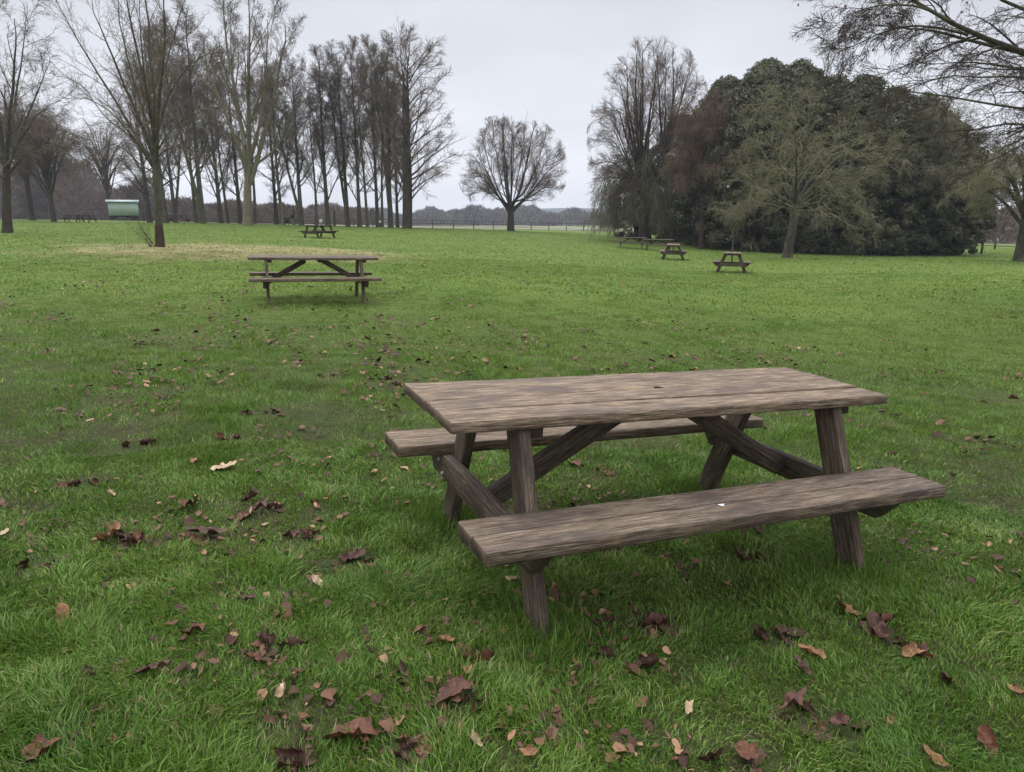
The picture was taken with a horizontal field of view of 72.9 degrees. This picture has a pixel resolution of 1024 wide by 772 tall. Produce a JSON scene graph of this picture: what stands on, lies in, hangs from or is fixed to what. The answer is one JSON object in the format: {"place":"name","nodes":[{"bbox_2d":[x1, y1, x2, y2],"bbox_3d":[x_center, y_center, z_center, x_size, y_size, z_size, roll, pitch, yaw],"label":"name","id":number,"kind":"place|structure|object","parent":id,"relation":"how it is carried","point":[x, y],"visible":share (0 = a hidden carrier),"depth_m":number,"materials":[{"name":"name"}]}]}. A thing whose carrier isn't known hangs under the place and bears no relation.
{"place":"outdoors","nodes":[
{"label":"outdoors","id":0,"kind":"place"},
{"bbox_2d":[400,208,601,213],"bbox_3d":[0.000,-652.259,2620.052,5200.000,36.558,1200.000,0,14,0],"label":"hills","id":1,"kind":"structure","parent":0,"point":[556,210],"depth_m":2412.68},
{"bbox_2d":[0,219,1023,771],"bbox_3d":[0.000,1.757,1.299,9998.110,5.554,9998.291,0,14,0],"label":"lawn ground","id":2,"kind":"structure","parent":0,"point":[102,433],"depth_m":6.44,"materials":[{"name":"plant"}]},
{"bbox_2d":[0,75,63,219],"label":"bare tree","id":3,"kind":"object","parent":2,"relation":"on","point":[30,207],"visible":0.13,"depth_m":74.41,"materials":[{"name":"brown plant"}]},
{"bbox_2d":[0,0,84,232],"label":"bare tree","id":4,"kind":"object","parent":2,"relation":"on","point":[6,162],"visible":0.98,"depth_m":39.42,"materials":[{"name":"brown plant"}]},
{"bbox_2d":[21,731,71,760],"bbox_3d":[-1.198,0.921,1.785,0.066,0.039,0.122,6,19,33],"label":"fallen leaf","id":5,"kind":"object","parent":2,"relation":"on","point":[39,738],"visible":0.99,"depth_m":1.78,"materials":[{"name":"plant"}]},
{"bbox_2d":[0,104,96,221],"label":"bare tree","id":6,"kind":"object","parent":2,"relation":"on","point":[48,168],"visible":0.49,"depth_m":70.35,"materials":[{"name":"brown plant"}]},
{"bbox_2d":[55,597,68,627],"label":"fallen leaf","id":7,"kind":"object","parent":2,"relation":"on","point":[61,606],"visible":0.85,"depth_m":2.39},
{"bbox_2d":[62,105,145,219],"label":"bare tree","id":8,"kind":"object","parent":2,"relation":"on","point":[104,166],"visible":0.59,"depth_m":99.56,"materials":[{"name":"brown plant"}]},
{"bbox_2d":[91,518,125,541],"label":"fallen leaf","id":9,"kind":"object","parent":2,"relation":"on","point":[112,529],"visible":1,"depth_m":3.01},
{"bbox_2d":[105,200,145,218],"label":"shepherds hut","id":10,"kind":"object","parent":2,"relation":"on","point":[123,208],"visible":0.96,"depth_m":88.22,"materials":[{"name":"metal"}]},
{"bbox_2d":[32,0,244,246],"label":"bare tree","id":11,"kind":"object","parent":2,"relation":"on","point":[152,142],"visible":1,"depth_m":24.95,"materials":[{"name":"brown plant"}]},
{"bbox_2d":[99,57,177,222],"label":"bare tree","id":12,"kind":"object","parent":2,"relation":"on","point":[145,194],"visible":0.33,"depth_m":72.40,"materials":[{"name":"brown plant"}]},
{"bbox_2d":[125,211,154,246],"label":"sucker shoots","id":13,"kind":"object","parent":2,"relation":"on","point":[146,235],"visible":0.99,"depth_m":26.35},
{"bbox_2d":[106,23,190,222],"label":"bare tree","id":14,"kind":"object","parent":2,"relation":"on","point":[165,219],"visible":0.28,"depth_m":66.02,"materials":[{"name":"brown plant"}]},
{"bbox_2d":[131,656,181,672],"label":"fallen leaf","id":15,"kind":"object","parent":2,"relation":"on","point":[143,669],"visible":1,"depth_m":2.12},
{"bbox_2d":[141,70,197,222],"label":"bare tree","id":16,"kind":"object","parent":2,"relation":"on","point":[174,201],"visible":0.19,"depth_m":80.51,"materials":[{"name":"brown plant"}]},
{"bbox_2d":[140,0,230,223],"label":"bare tree","id":17,"kind":"object","parent":2,"relation":"on","point":[192,128],"visible":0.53,"depth_m":63.55,"materials":[{"name":"brown plant"}]},
{"bbox_2d":[168,622,204,635],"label":"fallen leaf","id":18,"kind":"object","parent":2,"relation":"on","point":[193,625],"visible":1,"depth_m":2.34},
{"bbox_2d":[155,56,219,222],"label":"bare tree","id":19,"kind":"object","parent":2,"relation":"on","point":[195,215],"visible":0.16,"depth_m":75.47,"materials":[{"name":"brown plant"}]},
{"bbox_2d":[178,494,200,505],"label":"fallen leaf","id":20,"kind":"object","parent":2,"relation":"on","point":[184,502],"visible":1,"depth_m":3.40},
{"bbox_2d":[0,154,380,224],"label":"brown woodland","id":21,"kind":"object","parent":2,"relation":"on","point":[80,194],"visible":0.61,"depth_m":151.99,"materials":[{"name":"plant"}]},
{"bbox_2d":[177,61,245,222],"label":"bare tree","id":22,"kind":"object","parent":2,"relation":"on","point":[218,198],"visible":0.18,"depth_m":76.08,"materials":[{"name":"brown plant"}]},
{"bbox_2d":[184,525,240,534],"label":"fallen leaf","id":23,"kind":"object","parent":2,"relation":"on","point":[211,530],"visible":1,"depth_m":3.12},
{"bbox_2d":[195,81,245,222],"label":"bare tree","id":24,"kind":"object","parent":2,"relation":"on","point":[226,206],"visible":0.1,"depth_m":81.80,"materials":[{"name":"brown plant"}]},
{"bbox_2d":[210,460,238,470],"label":"fallen leaf","id":25,"kind":"object","parent":2,"relation":"on","point":[223,466],"visible":1,"depth_m":3.89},
{"bbox_2d":[200,54,268,223],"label":"bare tree","id":26,"kind":"object","parent":2,"relation":"on","point":[234,151],"visible":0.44,"depth_m":72.14,"materials":[{"name":"brown plant"}]},
{"bbox_2d":[217,70,262,223],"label":"bare tree","id":27,"kind":"object","parent":2,"relation":"on","point":[254,209],"visible":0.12,"depth_m":81.45,"materials":[{"name":"brown plant"}]},
{"bbox_2d":[181,0,306,225],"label":"bare tree","id":28,"kind":"object","parent":2,"relation":"on","point":[246,153],"visible":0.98,"depth_m":55.85,"materials":[{"name":"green plant"}]},
{"bbox_2d":[240,648,276,659],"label":"fallen leaf","id":29,"kind":"object","parent":2,"relation":"on","point":[270,652],"visible":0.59,"depth_m":2.27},
{"bbox_2d":[259,627,271,647],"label":"fallen leaf","id":30,"kind":"object","parent":2,"relation":"on","point":[265,643],"visible":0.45,"depth_m":2.33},
{"bbox_2d":[253,628,275,643],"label":"fallen leaf","id":31,"kind":"object","parent":30,"relation":"on","point":[267,637],"visible":1,"depth_m":2.31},
{"bbox_2d":[237,78,295,224],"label":"bare tree","id":32,"kind":"object","parent":2,"relation":"on","point":[274,201],"visible":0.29,"depth_m":78.35,"materials":[{"name":"brown plant"}]},
{"bbox_2d":[250,57,305,224],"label":"bare tree","id":33,"kind":"object","parent":2,"relation":"on","point":[277,173],"visible":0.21,"depth_m":71.85,"materials":[{"name":"brown plant"}]},
{"bbox_2d":[274,678,285,696],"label":"fallen leaf","id":34,"kind":"object","parent":2,"relation":"on","point":[280,690],"visible":1,"depth_m":2.05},
{"bbox_2d":[258,47,325,225],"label":"bare tree","id":35,"kind":"object","parent":2,"relation":"on","point":[297,170],"visible":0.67,"depth_m":61.85,"materials":[{"name":"brown plant"}]},
{"bbox_2d":[276,633,319,647],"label":"fallen leaf","id":36,"kind":"object","parent":2,"relation":"on","point":[293,641],"visible":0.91,"depth_m":2.32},
{"bbox_2d":[273,747,326,768],"bbox_3d":[-0.552,0.974,1.813,0.152,0.047,0.043,4,27,-6],"label":"fallen leaf","id":37,"kind":"object","parent":2,"relation":"on","point":[282,753],"visible":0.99,"depth_m":1.82,"materials":[{"name":"plant"}]},
{"bbox_2d":[288,90,330,224],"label":"bare tree","id":38,"kind":"object","parent":2,"relation":"on","point":[316,206],"visible":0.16,"depth_m":78.22,"materials":[{"name":"brown plant"}]},
{"bbox_2d":[247,255,381,305],"bbox_3d":[-3.392,-1.805,11.911,2.103,0.844,1.337,-4,15,-19],"label":"picnic table","id":39,"kind":"object","parent":2,"relation":"on","point":[357,276],"visible":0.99,"depth_m":11.70,"materials":[{"name":"wood"}]},
{"bbox_2d":[0,212,630,231],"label":"rail fence","id":40,"kind":"object","parent":2,"relation":"on","point":[353,221],"visible":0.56,"depth_m":101.46,"materials":[{"name":"grey wood"}]},
{"bbox_2d":[299,225,335,238],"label":"picnic table","id":41,"kind":"object","parent":2,"relation":"on","point":[316,231],"visible":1,"depth_m":40.50,"materials":[{"name":"wood"}]},
{"bbox_2d":[289,43,353,224],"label":"bare tree","id":42,"kind":"object","parent":2,"relation":"on","point":[322,139],"visible":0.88,"depth_m":62.64,"materials":[{"name":"brown plant"}]},
{"bbox_2d":[309,39,362,226],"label":"bare tree","id":43,"kind":"object","parent":2,"relation":"on","point":[330,78],"visible":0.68,"depth_m":63.60,"materials":[{"name":"brown plant"}]},
{"bbox_2d":[325,34,376,226],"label":"bare tree","id":44,"kind":"object","parent":2,"relation":"on","point":[355,111],"visible":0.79,"depth_m":62.80,"materials":[{"name":"brown plant"}]},
{"bbox_2d":[338,547,371,560],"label":"fallen leaf","id":45,"kind":"object","parent":2,"relation":"on","point":[356,553],"visible":0.98,"depth_m":2.98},
{"bbox_2d":[331,76,382,226],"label":"bare tree","id":46,"kind":"object","parent":2,"relation":"on","point":[366,207],"visible":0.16,"depth_m":78.25,"materials":[{"name":"brown plant"}]},
{"bbox_2d":[322,716,394,739],"bbox_3d":[-0.419,0.939,1.893,0.192,0.047,0.076,-4,-3,1],"label":"fallen leaf","id":47,"kind":"object","parent":2,"relation":"on","point":[364,725],"visible":0.99,"depth_m":1.91,"materials":[{"name":"plant"}]},
{"bbox_2d":[346,33,400,226],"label":"bare tree","id":48,"kind":"object","parent":2,"relation":"on","point":[377,218],"visible":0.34,"depth_m":66.02,"materials":[{"name":"brown plant"}]},
{"bbox_2d":[353,75,396,226],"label":"bare tree","id":49,"kind":"object","parent":2,"relation":"on","point":[382,218],"visible":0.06,"depth_m":80.41,"materials":[{"name":"brown plant"}]},
{"bbox_2d":[350,29,420,227],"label":"bare tree","id":50,"kind":"object","parent":2,"relation":"on","point":[378,81],"visible":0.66,"depth_m":60.68,"materials":[{"name":"brown plant"}]},
{"bbox_2d":[368,75,414,227],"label":"bare tree","id":51,"kind":"object","parent":2,"relation":"on","point":[396,194],"visible":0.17,"depth_m":74.94,"materials":[{"name":"brown plant"}]},
{"bbox_2d":[394,657,411,678],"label":"fallen leaf","id":52,"kind":"object","parent":2,"relation":"on","point":[403,666],"visible":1,"depth_m":2.18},
{"bbox_2d":[391,735,418,756],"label":"fallen leaf","id":53,"kind":"object","parent":2,"relation":"on","point":[413,741],"visible":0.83,"depth_m":1.87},
{"bbox_2d":[401,750,424,763],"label":"fallen leaf","id":54,"kind":"object","parent":2,"relation":"on","point":[406,753],"visible":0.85,"depth_m":1.85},
{"bbox_2d":[367,17,467,228],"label":"bare tree","id":55,"kind":"object","parent":2,"relation":"on","point":[406,174],"visible":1,"depth_m":58.13,"materials":[{"name":"brown plant"}]},
{"bbox_2d":[418,730,442,764],"bbox_3d":[-0.228,0.980,1.892,0.056,0.029,0.141,4,10,27],"label":"fallen leaf","id":56,"kind":"object","parent":2,"relation":"on","point":[424,754],"visible":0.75,"depth_m":1.90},
{"bbox_2d":[436,674,480,701],"bbox_3d":[-0.161,0.909,2.096,0.158,0.032,0.062,-18,23,-16],"label":"fallen leaf","id":57,"kind":"object","parent":2,"relation":"on","point":[458,684],"visible":1,"depth_m":2.10,"materials":[{"name":"plant"}]},
{"bbox_2d":[206,200,721,225],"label":"woodland","id":58,"kind":"object","parent":2,"relation":"on","point":[468,215],"visible":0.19,"depth_m":338.31,"materials":[{"name":"plant"}]},
{"bbox_2d":[466,697,491,712],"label":"fallen leaf","id":59,"kind":"object","parent":2,"relation":"on","point":[475,705],"visible":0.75,"depth_m":2.04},
{"bbox_2d":[475,646,496,664],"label":"fallen leaf","id":60,"kind":"object","parent":2,"relation":"on","point":[487,654],"visible":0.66,"depth_m":2.26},
{"bbox_2d":[0,235,1023,770],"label":"leaf litter","id":61,"kind":"object","parent":2,"relation":"on","point":[682,755],"visible":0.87,"depth_m":2.70,"materials":[{"name":"plant"}]},
{"bbox_2d":[634,652,659,666],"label":"fallen leaf","id":62,"kind":"object","parent":61,"relation":"on","point":[651,659],"visible":0.89,"depth_m":2.28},
{"bbox_2d":[459,115,568,230],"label":"bare tree","id":63,"kind":"object","parent":2,"relation":"on","point":[508,205],"visible":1,"depth_m":71.33,"materials":[{"name":"brown plant"}]},
{"bbox_2d":[517,744,538,755],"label":"fallen leaf","id":64,"kind":"object","parent":2,"relation":"on","point":[529,750],"visible":1,"depth_m":1.86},
{"bbox_2d":[597,646,616,658],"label":"fallen leaf","id":65,"kind":"object","parent":2,"relation":"on","point":[608,653],"visible":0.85,"depth_m":2.34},
{"bbox_2d":[617,237,645,247],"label":"picnic table","id":66,"kind":"object","parent":2,"relation":"on","point":[625,241],"visible":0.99,"depth_m":49.67,"materials":[{"name":"wood"}]},
{"bbox_2d":[609,162,676,238],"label":"evergreen tree","id":67,"kind":"object","parent":2,"relation":"on","point":[635,228],"visible":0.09,"depth_m":63.44,"materials":[{"name":"green plant"}]},
{"bbox_2d":[581,34,706,242],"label":"bare tree","id":68,"kind":"object","parent":2,"relation":"on","point":[639,161],"visible":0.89,"depth_m":55.39,"materials":[{"name":"brown plant"}]},
{"bbox_2d":[633,611,668,627],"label":"fallen leaf","id":69,"kind":"object","parent":2,"relation":"on","point":[652,617],"visible":0.97,"depth_m":2.54,"materials":[{"name":"plant"}]},
{"bbox_2d":[384,367,945,644],"bbox_3d":[0.613,0.419,3.133,2.103,0.844,1.337,-3,14,-23],"label":"picnic table","id":70,"kind":"object","parent":2,"relation":"on","point":[564,418],"visible":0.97,"depth_m":2.82,"materials":[{"name":"wood"}]},
{"bbox_2d":[649,115,692,240],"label":"evergreen tree","id":71,"kind":"object","parent":2,"relation":"on","point":[673,236],"visible":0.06,"depth_m":61.16,"materials":[{"name":"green plant"}]},
{"bbox_2d":[659,624,684,641],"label":"fallen leaf","id":72,"kind":"object","parent":2,"relation":"on","point":[666,628],"visible":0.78,"depth_m":2.54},
{"bbox_2d":[660,243,686,260],"bbox_3d":[8.220,-6.810,35.397,1.337,0.844,2.103,3,14,12],"label":"picnic table","id":73,"kind":"object","parent":2,"relation":"on","point":[680,252],"visible":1,"depth_m":34.63,"materials":[{"name":"wood"}]},
{"bbox_2d":[659,80,753,248],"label":"bare tree","id":74,"kind":"object","parent":2,"relation":"on","point":[703,136],"visible":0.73,"depth_m":48.80,"materials":[{"name":"red plant"}]},
{"bbox_2d":[698,746,728,761],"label":"fallen leaf","id":75,"kind":"object","parent":2,"relation":"on","point":[712,754],"visible":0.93,"depth_m":1.89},
{"bbox_2d":[667,74,760,247],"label":"evergreen tree","id":76,"kind":"object","parent":2,"relation":"on","point":[689,201],"visible":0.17,"depth_m":52.81,"materials":[{"name":"green plant"}]},
{"bbox_2d":[713,252,750,273],"bbox_3d":[8.254,-4.590,26.064,1.337,0.844,2.103,5,13,17],"label":"picnic table","id":77,"kind":"object","parent":2,"relation":"on","point":[742,264],"visible":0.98,"depth_m":25.31,"materials":[{"name":"wood"}]},
{"bbox_2d":[724,195,745,251],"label":"bare tree","id":78,"kind":"object","parent":2,"relation":"on","point":[735,222],"visible":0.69,"depth_m":42.70,"materials":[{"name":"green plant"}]},
{"bbox_2d":[732,736,758,759],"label":"fallen leaf","id":79,"kind":"object","parent":2,"relation":"on","point":[745,749],"visible":1,"depth_m":1.91,"materials":[{"name":"plant"}]},
{"bbox_2d":[747,745,766,767],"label":"fallen leaf","id":80,"kind":"object","parent":2,"relation":"on","point":[762,754],"visible":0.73,"depth_m":1.91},
{"bbox_2d":[688,57,828,252],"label":"evergreen tree","id":81,"kind":"object","parent":2,"relation":"on","point":[749,240],"visible":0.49,"depth_m":47.56,"materials":[{"name":"green plant"}]},
{"bbox_2d":[751,622,768,640],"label":"fallen leaf","id":82,"kind":"object","parent":2,"relation":"on","point":[759,631],"visible":0.98,"depth_m":2.53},
{"bbox_2d":[734,57,840,250],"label":"evergreen tree","id":83,"kind":"object","parent":2,"relation":"on","point":[800,66],"visible":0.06,"depth_m":49.28,"materials":[{"name":"green plant"}]},
{"bbox_2d":[774,624,812,638],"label":"fallen leaf","id":84,"kind":"object","parent":2,"relation":"on","point":[789,630],"visible":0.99,"depth_m":2.56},
{"bbox_2d":[778,681,814,708],"bbox_3d":[0.880,0.953,2.129,0.164,0.058,0.044,-4,14,-17],"label":"fallen leaf","id":85,"kind":"object","parent":2,"relation":"on","point":[792,696],"visible":1,"depth_m":2.13,"materials":[{"name":"plant"}]},
{"bbox_2d":[794,654,815,680],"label":"fallen leaf","id":86,"kind":"object","parent":2,"relation":"on","point":[803,665],"visible":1,"depth_m":2.32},
{"bbox_2d":[792,641,826,658],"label":"fallen leaf","id":87,"kind":"object","parent":2,"relation":"on","point":[810,649],"visible":0.99,"depth_m":2.40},
{"bbox_2d":[704,58,920,257],"bbox_3d":[16.301,-11.647,35.940,13.206,10.358,9.972,0,14,0],"label":"bare tree","id":88,"kind":"object","parent":2,"relation":"on","point":[797,202],"visible":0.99,"depth_m":35.52,"materials":[{"name":"green plant"}]},
{"bbox_2d":[800,726,837,741],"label":"fallen leaf","id":89,"kind":"object","parent":2,"relation":"on","point":[818,735],"visible":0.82,"depth_m":2.01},
{"bbox_2d":[759,74,892,254],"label":"evergreen tree","id":90,"kind":"object","parent":2,"relation":"on","point":[826,242],"visible":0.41,"depth_m":46.60,"materials":[{"name":"green plant"}]},
{"bbox_2d":[811,33,852,75],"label":"bare tree","id":91,"kind":"object","parent":2,"relation":"on","point":[827,37],"visible":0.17,"depth_m":57.09,"materials":[{"name":"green plant"}]},
{"bbox_2d":[821,710,849,725],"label":"fallen leaf","id":92,"kind":"object","parent":2,"relation":"on","point":[840,717],"visible":1,"depth_m":2.05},
{"bbox_2d":[821,73,907,246],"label":"evergreen tree","id":93,"kind":"object","parent":2,"relation":"on","point":[860,81],"visible":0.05,"depth_m":49.56,"materials":[{"name":"green plant"}]},
{"bbox_2d":[860,621,892,644],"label":"fallen leaf","id":94,"kind":"object","parent":2,"relation":"on","point":[868,629],"visible":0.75,"depth_m":2.60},
{"bbox_2d":[867,610,893,648],"bbox_3d":[1.363,0.903,2.562,0.057,0.039,0.239,-17,11,13],"label":"fallen leaf","id":95,"kind":"object","parent":94,"relation":"on","point":[881,625],"visible":1,"depth_m":2.59,"materials":[{"name":"plant"}]},
{"bbox_2d":[828,85,946,255],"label":"evergreen tree","id":96,"kind":"object","parent":2,"relation":"on","point":[907,213],"visible":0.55,"depth_m":46.01,"materials":[{"name":"green plant"}]},
{"bbox_2d":[878,611,896,622],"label":"fallen leaf","id":97,"kind":"object","parent":2,"relation":"on","point":[885,615],"visible":0.53,"depth_m":2.67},
{"bbox_2d":[789,0,1023,214],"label":"bare tree","id":98,"kind":"object","parent":2,"relation":"on","point":[1012,47],"visible":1,"depth_m":12.40,"materials":[{"name":"brown plant"}]},
{"bbox_2d":[902,642,928,656],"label":"fallen leaf","id":99,"kind":"object","parent":2,"relation":"on","point":[911,647],"visible":0.99,"depth_m":2.45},
{"bbox_2d":[888,91,948,252],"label":"evergreen tree","id":100,"kind":"object","parent":2,"relation":"on","point":[922,98],"visible":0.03,"depth_m":49.88,"materials":[{"name":"green plant"}]},
{"bbox_2d":[909,643,941,660],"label":"fallen leaf","id":101,"kind":"object","parent":2,"relation":"on","point":[923,654],"visible":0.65,"depth_m":2.42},
{"bbox_2d":[842,86,1017,254],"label":"bare tree","id":102,"kind":"object","parent":2,"relation":"on","point":[911,174],"visible":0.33,"depth_m":44.97,"materials":[{"name":"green plant"}]},
{"bbox_2d":[882,109,993,254],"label":"evergreen tree","id":103,"kind":"object","parent":2,"relation":"on","point":[927,245],"visible":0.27,"depth_m":46.42,"materials":[{"name":"green plant"}]},
{"bbox_2d":[924,744,953,771],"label":"fallen leaf","id":104,"kind":"object","parent":2,"relation":"on","point":[938,758],"visible":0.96,"depth_m":1.93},
{"bbox_2d":[926,159,997,255],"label":"evergreen tree","id":105,"kind":"object","parent":2,"relation":"on","point":[944,244],"visible":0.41,"depth_m":46.79,"materials":[{"name":"green plant"}]},
{"bbox_2d":[936,134,1023,261],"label":"bare tree","id":106,"kind":"object","parent":2,"relation":"on","point":[1011,175],"visible":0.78,"depth_m":31.87,"materials":[{"name":"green plant"}]},
{"bbox_2d":[955,204,1020,242],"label":"hedgerow","id":107,"kind":"object","parent":2,"relation":"on","point":[1005,222],"visible":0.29,"depth_m":93.72,"materials":[{"name":"plant"}]},
{"bbox_2d":[977,715,998,758],"bbox_3d":[1.376,1.022,2.016,0.042,0.037,0.120,-7,36,6],"label":"fallen leaf","id":108,"kind":"object","parent":2,"relation":"on","point":[985,734],"visible":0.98,"depth_m":2.02,"materials":[{"name":"plant"}]},
{"bbox_2d":[0,0,1023,212],"label":"sky","id":109,"kind":"structure","parent":0,"point":[544,61],"materials":[{"name":"white"}]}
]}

